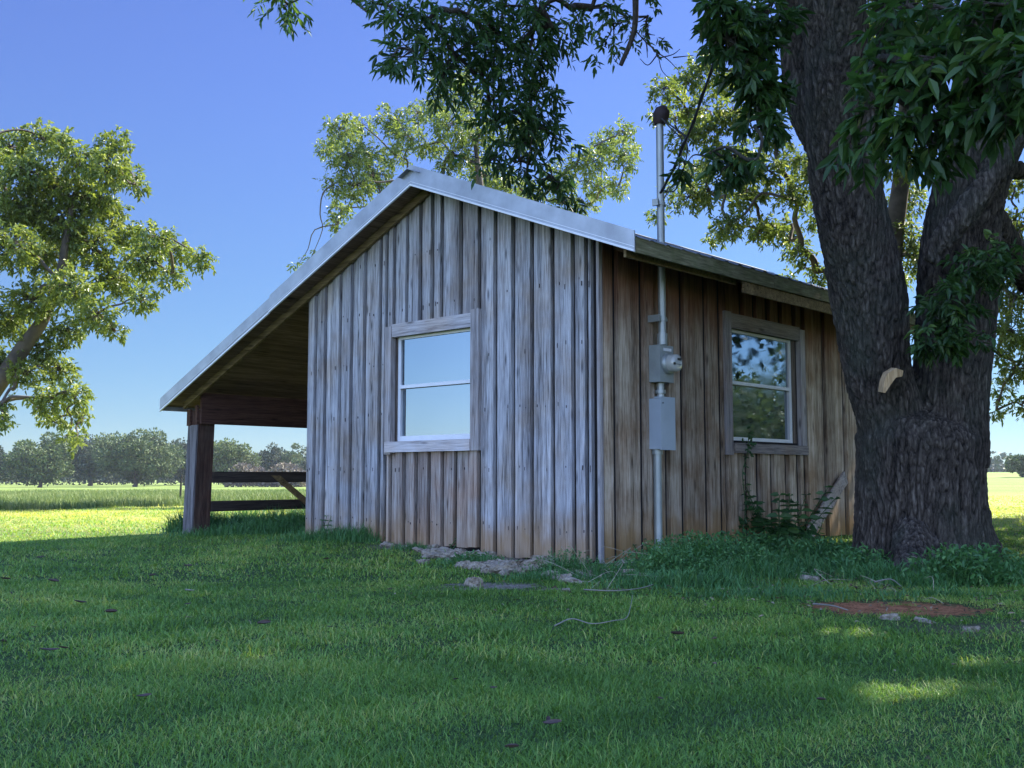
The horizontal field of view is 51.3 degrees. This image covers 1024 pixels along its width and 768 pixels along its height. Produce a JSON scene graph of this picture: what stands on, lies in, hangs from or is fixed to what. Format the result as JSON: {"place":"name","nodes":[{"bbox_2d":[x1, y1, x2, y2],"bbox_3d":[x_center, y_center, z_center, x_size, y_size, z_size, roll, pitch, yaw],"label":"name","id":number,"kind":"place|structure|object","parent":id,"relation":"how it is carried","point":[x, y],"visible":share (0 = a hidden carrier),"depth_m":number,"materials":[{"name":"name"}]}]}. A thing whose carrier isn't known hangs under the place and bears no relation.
{"place":"outdoors","nodes":[
{"label":"outdoors","id":0,"kind":"place"},
{"bbox_2d":[0,488,305,510],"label":"meadow grass","id":1,"kind":"structure","parent":0,"point":[28,499],"depth_m":30.57,"materials":[{"name":"green plant"}]},
{"bbox_2d":[0,472,1023,767],"bbox_3d":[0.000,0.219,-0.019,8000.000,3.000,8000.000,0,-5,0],"label":"lawn","id":2,"kind":"structure","parent":0,"point":[1002,484],"depth_m":4.25,"materials":[{"name":"plant"}]},
{"bbox_2d":[0,445,16,481],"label":"tree","id":3,"kind":"object","parent":2,"relation":"on","point":[6,479],"visible":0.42,"depth_m":202.67,"materials":[{"name":"green plant"}]},
{"bbox_2d":[0,431,77,487],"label":"tree","id":4,"kind":"object","parent":2,"relation":"on","point":[50,461],"visible":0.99,"depth_m":177.77,"materials":[{"name":"green plant"}]},
{"bbox_2d":[40,648,59,649],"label":"fallen leaf","id":5,"kind":"object","parent":2,"relation":"on","point":[49,648],"visible":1,"depth_m":4.18,"materials":[{"name":"grey plant"}]},
{"bbox_2d":[64,431,117,485],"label":"tree","id":6,"kind":"object","parent":2,"relation":"on","point":[82,462],"visible":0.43,"depth_m":211.44,"materials":[{"name":"green plant"}]},
{"bbox_2d":[0,117,219,458],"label":"leaning tree","id":7,"kind":"object","parent":2,"relation":"on","point":[44,186],"visible":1,"depth_m":20.97,"materials":[{"name":"green plant"}]},
{"bbox_2d":[104,609,116,611],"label":"fallen leaf","id":8,"kind":"object","parent":2,"relation":"on","point":[111,610],"visible":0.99,"depth_m":5.42,"materials":[{"name":"brown plant"}]},
{"bbox_2d":[89,427,185,486],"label":"tree","id":9,"kind":"object","parent":2,"relation":"on","point":[145,454],"visible":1,"depth_m":191.43,"materials":[{"name":"green plant"}]},
{"bbox_2d":[137,693,150,696],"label":"fallen leaf","id":10,"kind":"object","parent":2,"relation":"on","point":[145,694],"visible":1,"depth_m":3.33,"materials":[{"name":"plant"}]},
{"bbox_2d":[0,445,306,484],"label":"dark woods","id":11,"kind":"object","parent":2,"relation":"on","point":[110,477],"visible":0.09,"depth_m":241.34,"materials":[{"name":"green plant"}]},
{"bbox_2d":[160,437,186,485],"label":"tree","id":12,"kind":"object","parent":2,"relation":"on","point":[181,470],"visible":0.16,"depth_m":221.84,"materials":[{"name":"green plant"}]},
{"bbox_2d":[179,475,182,497],"bbox_3d":[-9.174,2.965,29.531,0.084,0.882,0.053,0,-5,0],"label":"fence post","id":13,"kind":"object","parent":2,"relation":"on","point":[180,492],"visible":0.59,"depth_m":29.52,"materials":[{"name":"wood"}]},
{"bbox_2d":[212,437,261,486],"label":"tree","id":14,"kind":"object","parent":2,"relation":"on","point":[227,454],"visible":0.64,"depth_m":186.65,"materials":[{"name":"green plant"}]},
{"bbox_2d":[246,452,265,466],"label":"tree","id":15,"kind":"object","parent":2,"relation":"on","point":[255,458],"visible":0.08,"depth_m":238.88,"materials":[{"name":"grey plant"}]},
{"bbox_2d":[257,619,270,623],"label":"fallen leaf","id":16,"kind":"object","parent":2,"relation":"on","point":[265,621],"visible":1,"depth_m":4.97,"materials":[{"name":"plant"}]},
{"bbox_2d":[224,461,305,486],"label":"dry brush","id":17,"kind":"object","parent":2,"relation":"on","point":[281,467],"visible":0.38,"depth_m":185.74,"materials":[{"name":"grey plant"}]},
{"bbox_2d":[258,442,281,470],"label":"tree","id":18,"kind":"object","parent":2,"relation":"on","point":[272,457],"visible":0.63,"depth_m":233.66,"materials":[{"name":"green plant"}]},
{"bbox_2d":[274,514,304,531],"bbox_3d":[-2.553,1.627,12.370,0.416,0.241,0.220,0,-5,0],"label":"leafy weed","id":19,"kind":"object","parent":2,"relation":"on","point":[277,518],"visible":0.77,"depth_m":12.34,"materials":[{"name":"green plant"}]},
{"bbox_2d":[279,443,304,467],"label":"tree","id":20,"kind":"object","parent":2,"relation":"on","point":[293,458],"visible":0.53,"depth_m":233.72,"materials":[{"name":"green plant"}]},
{"bbox_2d":[296,458,305,470],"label":"tree","id":21,"kind":"object","parent":2,"relation":"on","point":[302,463],"depth_m":228.22,"materials":[{"name":"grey plant"}]},
{"bbox_2d":[320,515,335,534],"bbox_3d":[-1.863,1.491,11.087,0.356,0.250,0.144,0,-5,0],"label":"leafy weed","id":22,"kind":"object","parent":2,"relation":"on","point":[326,525],"visible":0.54,"depth_m":11.07,"materials":[{"name":"green plant"}]},
{"bbox_2d":[380,541,394,546],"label":"rubble chunk","id":23,"kind":"object","parent":2,"relation":"on","point":[386,544],"visible":0.45,"depth_m":10.12,"materials":[{"name":"grey stone"}]},
{"bbox_2d":[412,547,424,551],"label":"rubble chunk","id":24,"kind":"object","parent":2,"relation":"on","point":[417,549],"visible":0.47,"depth_m":9.70,"materials":[{"name":"grey stone"}]},
{"bbox_2d":[416,559,429,563],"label":"rubble chunk","id":25,"kind":"object","parent":2,"relation":"on","point":[421,560],"visible":0.52,"depth_m":8.74,"materials":[{"name":"grey stone"}]},
{"bbox_2d":[421,550,440,557],"bbox_3d":[-0.709,1.502,9.292,0.189,0.086,0.136,15,-7,-37],"label":"rubble chunk","id":26,"kind":"object","parent":2,"relation":"on","point":[426,554],"visible":0.49,"depth_m":9.25,"materials":[{"name":"grey stone"}]},
{"bbox_2d":[426,544,439,548],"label":"rubble chunk","id":27,"kind":"object","parent":2,"relation":"on","point":[436,545],"visible":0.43,"depth_m":9.92,"materials":[{"name":"grey stone"}]},
{"bbox_2d":[429,547,453,552],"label":"rubble chunk","id":28,"kind":"object","parent":2,"relation":"on","point":[435,550],"visible":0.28,"depth_m":9.53,"materials":[{"name":"grey stone"}]},
{"bbox_2d":[432,554,458,558],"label":"rubble chunk","id":29,"kind":"object","parent":2,"relation":"on","point":[436,556],"visible":0.51,"depth_m":9.13,"materials":[{"name":"grey stone"}]},
{"bbox_2d":[454,560,469,568],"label":"rubble chunk","id":30,"kind":"object","parent":2,"relation":"on","point":[463,564],"visible":0.51,"depth_m":8.39,"materials":[{"name":"grey stone"}]},
{"bbox_2d":[286,67,643,273],"bbox_3d":[-1.455,-3.258,31.396,10.835,13.421,4.995,0,-5,0],"label":"airy tree","id":31,"kind":"object","parent":2,"relation":"on","point":[365,161],"visible":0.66,"depth_m":30.98,"materials":[{"name":"green plant"}]},
{"bbox_2d":[464,577,482,587],"bbox_3d":[-0.257,1.328,7.029,0.120,0.110,0.138,12,-20,-21],"label":"rubble chunk","id":32,"kind":"object","parent":2,"relation":"on","point":[474,581],"visible":0.56,"depth_m":6.98,"materials":[{"name":"grey stone"}]},
{"bbox_2d":[468,561,483,569],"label":"rubble chunk","id":33,"kind":"object","parent":2,"relation":"on","point":[473,565],"visible":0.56,"depth_m":8.29,"materials":[{"name":"grey stone"}]},
{"bbox_2d":[464,551,496,558],"bbox_3d":[-0.271,1.487,8.990,0.298,0.116,0.280,-9,-21,16],"label":"rubble chunk","id":34,"kind":"object","parent":2,"relation":"on","point":[490,553],"visible":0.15,"depth_m":8.91,"materials":[{"name":"grey stone"}]},
{"bbox_2d":[489,560,503,564],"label":"rubble chunk","id":35,"kind":"object","parent":2,"relation":"on","point":[494,562],"visible":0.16,"depth_m":8.41,"materials":[{"name":"grey stone"}]},
{"bbox_2d":[480,559,525,573],"bbox_3d":[-0.069,1.419,8.091,0.333,0.126,0.404,2,-16,-43],"label":"rubble chunk","id":36,"kind":"object","parent":2,"relation":"on","point":[498,568],"visible":0.51,"depth_m":7.93,"materials":[{"name":"grey stone"}]},
{"bbox_2d":[499,569,509,575],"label":"rubble chunk","id":37,"kind":"object","parent":2,"relation":"on","point":[503,571],"visible":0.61,"depth_m":7.82,"materials":[{"name":"grey stone"}]},
{"bbox_2d":[2,451,1017,482],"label":"distant woods","id":38,"kind":"object","parent":2,"relation":"on","point":[997,464],"visible":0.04,"depth_m":318.85,"materials":[{"name":"green plant"}]},
{"bbox_2d":[504,743,518,747],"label":"fallen leaf","id":39,"kind":"object","parent":2,"relation":"on","point":[512,745],"visible":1,"depth_m":2.71,"materials":[{"name":"brown plant"}]},
{"bbox_2d":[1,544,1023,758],"bbox_3d":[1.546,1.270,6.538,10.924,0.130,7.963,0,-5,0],"label":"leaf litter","id":40,"kind":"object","parent":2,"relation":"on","point":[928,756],"visible":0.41,"depth_m":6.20,"materials":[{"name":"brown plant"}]},
{"bbox_2d":[159,165,915,564],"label":"wooden shed","id":41,"kind":"structure","parent":2,"relation":"on","point":[425,355],"depth_m":10.19,"materials":[{"name":"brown wood"}]},
{"bbox_2d":[384,308,480,454],"bbox_3d":[-0.735,0.007,10.264,1.310,1.325,0.198,-5,-7,42],"label":"window","id":42,"kind":"structure","parent":41,"relation":"in","point":[437,405],"depth_m":10.27,"materials":[{"name":"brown wood"}]},
{"bbox_2d":[648,105,669,344],"bbox_3d":[1.300,-1.422,9.461,0.228,2.162,0.148,1,-5,-15],"label":"service mast","id":43,"kind":"object","parent":41,"relation":"attached to","point":[659,113],"visible":0.97,"depth_m":9.45,"materials":[{"name":"metal"}]},
{"bbox_2d":[659,13,725,193],"bbox_3d":[1.396,-2.257,7.483,0.298,0.790,4.129,0,-5,2],"label":"service cable","id":44,"kind":"object","parent":43,"relation":"attached to","point":[683,143],"visible":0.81,"depth_m":9.05,"materials":[{"name":"black rubber"}]},
{"bbox_2d":[649,382,675,549],"bbox_3d":[1.316,0.753,9.320,0.142,1.535,0.220,-5,-7,42],"label":"breaker box","id":45,"kind":"object","parent":41,"relation":"attached to","point":[662,435],"visible":0.88,"depth_m":9.28,"materials":[{"name":"grey metal"}]},
{"bbox_2d":[649,344,682,383],"bbox_3d":[1.360,-0.177,9.362,0.234,0.325,0.210,-5,-7,42],"label":"electric meter","id":46,"kind":"object","parent":41,"relation":"attached to","point":[665,363],"visible":1,"depth_m":9.31,"materials":[{"name":"grey metal"}]},
{"bbox_2d":[742,426,756,540],"bbox_3d":[2.311,0.973,10.392,0.215,1.124,0.158,1,-5,-13],"label":"climbing vine","id":47,"kind":"object","parent":41,"relation":"attached to","point":[752,444],"visible":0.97,"depth_m":10.39,"materials":[{"name":"green plant"}]},
{"bbox_2d":[722,310,808,454],"bbox_3d":[2.549,0.039,10.918,0.190,1.395,1.630,-5,-7,42],"label":"window","id":48,"kind":"structure","parent":41,"relation":"in","point":[760,386],"depth_m":10.94,"materials":[{"name":"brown wood"}]},
{"bbox_2d":[519,558,555,567],"bbox_3d":[0.169,1.420,8.107,0.425,0.139,0.355,-16,-24,33],"label":"rubble chunk","id":49,"kind":"object","parent":2,"relation":"on","point":[526,562],"visible":0.12,"depth_m":7.98,"materials":[{"name":"grey stone"}]},
{"bbox_2d":[529,555,558,559],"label":"rubble chunk","id":50,"kind":"object","parent":2,"relation":"on","point":[534,556],"visible":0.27,"depth_m":8.74,"materials":[{"name":"grey stone"}]},
{"bbox_2d":[543,719,561,723],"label":"fallen leaf","id":51,"kind":"object","parent":2,"relation":"on","point":[552,721],"visible":1,"depth_m":2.99,"materials":[{"name":"plant"}]},
{"bbox_2d":[552,573,571,579],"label":"rubble chunk","id":52,"kind":"object","parent":2,"relation":"on","point":[569,574],"visible":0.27,"depth_m":7.35,"materials":[{"name":"grey stone"}]},
{"bbox_2d":[558,574,584,583],"bbox_3d":[0.403,1.340,7.216,0.088,0.068,0.206,11,-1,-44],"label":"rubble chunk","id":53,"kind":"object","parent":2,"relation":"on","point":[572,579],"visible":0.5,"depth_m":7.20,"materials":[{"name":"grey stone"}]},
{"bbox_2d":[129,498,1023,603],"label":"weeds","id":54,"kind":"object","parent":2,"relation":"on","point":[699,561],"visible":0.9,"depth_m":7.62,"materials":[{"name":"green plant"}]},
{"bbox_2d":[567,568,591,577],"bbox_3d":[0.499,1.377,7.636,0.168,0.084,0.234,19,-5,-34],"label":"rubble chunk","id":55,"kind":"object","parent":2,"relation":"on","point":[579,572],"visible":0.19,"depth_m":7.56,"materials":[{"name":"grey stone"}]},
{"bbox_2d":[554,595,632,625],"bbox_3d":[0.550,1.152,5.448,0.239,0.022,1.271,-2,-5,23],"label":"twig","id":56,"kind":"object","parent":2,"relation":"on","point":[592,623],"visible":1,"depth_m":5.01,"materials":[{"name":"wood"}]},
{"bbox_2d":[583,584,653,590],"bbox_3d":[0.764,1.256,6.597,0.655,0.019,0.251,4,-6,-37],"label":"twig","id":57,"kind":"object","parent":2,"relation":"on","point":[615,590],"visible":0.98,"depth_m":6.42,"materials":[{"name":"grey wood"}]},
{"bbox_2d":[243,0,1023,575],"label":"pecan tree","id":58,"kind":"object","parent":2,"relation":"on","point":[837,94],"visible":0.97,"depth_m":8.27,"materials":[{"name":"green plant"}]},
{"bbox_2d":[878,368,902,392],"bbox_3d":[2.915,-0.029,8.214,0.182,0.210,0.160,0,-5,0],"label":"split wood","id":59,"kind":"object","parent":58,"relation":"attached to","point":[888,377],"visible":1,"depth_m":8.14,"materials":[{"name":"beige wood"}]},
{"bbox_2d":[670,631,683,633],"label":"fallen leaf","id":60,"kind":"object","parent":2,"relation":"on","point":[676,632],"visible":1,"depth_m":4.73,"materials":[{"name":"plant"}]},
{"bbox_2d":[531,542,943,603],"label":"dead stalks","id":61,"kind":"object","parent":2,"relation":"on","point":[672,578],"visible":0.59,"depth_m":7.47,"materials":[{"name":"beige plant"}]},
{"bbox_2d":[739,484,840,545],"bbox_3d":[2.586,1.301,10.354,1.212,0.661,0.457,-1,-5,11],"label":"leafy weed","id":62,"kind":"object","parent":2,"relation":"on","point":[758,521],"visible":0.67,"depth_m":10.33,"materials":[{"name":"green plant"}]},
{"bbox_2d":[799,575,820,581],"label":"rubble chunk","id":63,"kind":"object","parent":2,"relation":"on","point":[816,578],"visible":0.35,"depth_m":7.39,"materials":[{"name":"grey stone"}]},
{"bbox_2d":[795,517,825,538],"bbox_3d":[3.006,1.480,10.820,0.390,0.268,0.221,0,-5,0],"label":"leafy weed","id":64,"kind":"object","parent":2,"relation":"on","point":[818,527],"visible":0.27,"depth_m":10.80,"materials":[{"name":"green plant"}]},
{"bbox_2d":[806,471,847,536],"bbox_3d":[3.426,1.310,11.573,0.024,0.727,1.041,-4,-7,41],"label":"loose board","id":65,"kind":"object","parent":2,"relation":"on","point":[839,486],"visible":0.64,"depth_m":11.66,"materials":[{"name":"grey wood"}]},
{"bbox_2d":[813,603,847,609],"bbox_3d":[1.715,1.201,5.772,0.025,0.020,0.285,2,-5,-22],"label":"twig","id":66,"kind":"object","parent":2,"relation":"on","point":[829,605],"visible":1,"depth_m":5.76,"materials":[{"name":"grey wood"}]},
{"bbox_2d":[641,0,1023,426],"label":"spreading tree","id":67,"kind":"object","parent":2,"relation":"on","point":[900,207],"visible":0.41,"depth_m":19.03,"materials":[{"name":"green plant"}]},
{"bbox_2d":[874,579,901,586],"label":"twig","id":68,"kind":"object","parent":2,"relation":"on","point":[886,579],"visible":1,"depth_m":6.92,"materials":[{"name":"grey wood"}]},
{"bbox_2d":[878,613,900,620],"bbox_3d":[1.922,1.195,5.429,0.106,0.045,0.062,-19,-30,40],"label":"rubble chunk","id":69,"kind":"object","parent":2,"relation":"on","point":[891,616],"visible":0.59,"depth_m":5.41,"materials":[{"name":"grey stone"}]},
{"bbox_2d":[914,616,935,622],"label":"rubble chunk","id":70,"kind":"object","parent":2,"relation":"on","point":[919,618],"visible":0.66,"depth_m":5.33,"materials":[{"name":"grey stone"}]},
{"bbox_2d":[963,626,980,631],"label":"rubble chunk","id":71,"kind":"object","parent":2,"relation":"on","point":[977,628],"visible":0.59,"depth_m":4.98,"materials":[{"name":"grey stone"}]},
{"bbox_2d":[1004,454,1023,476],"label":"tree","id":72,"kind":"object","parent":2,"relation":"on","point":[1013,463],"visible":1,"depth_m":168.39,"materials":[{"name":"green plant"}]},
{"bbox_2d":[0,0,1023,463],"label":"sky","id":73,"kind":"structure","parent":0,"point":[223,112],"materials":[{"name":"blue"}]}
]}

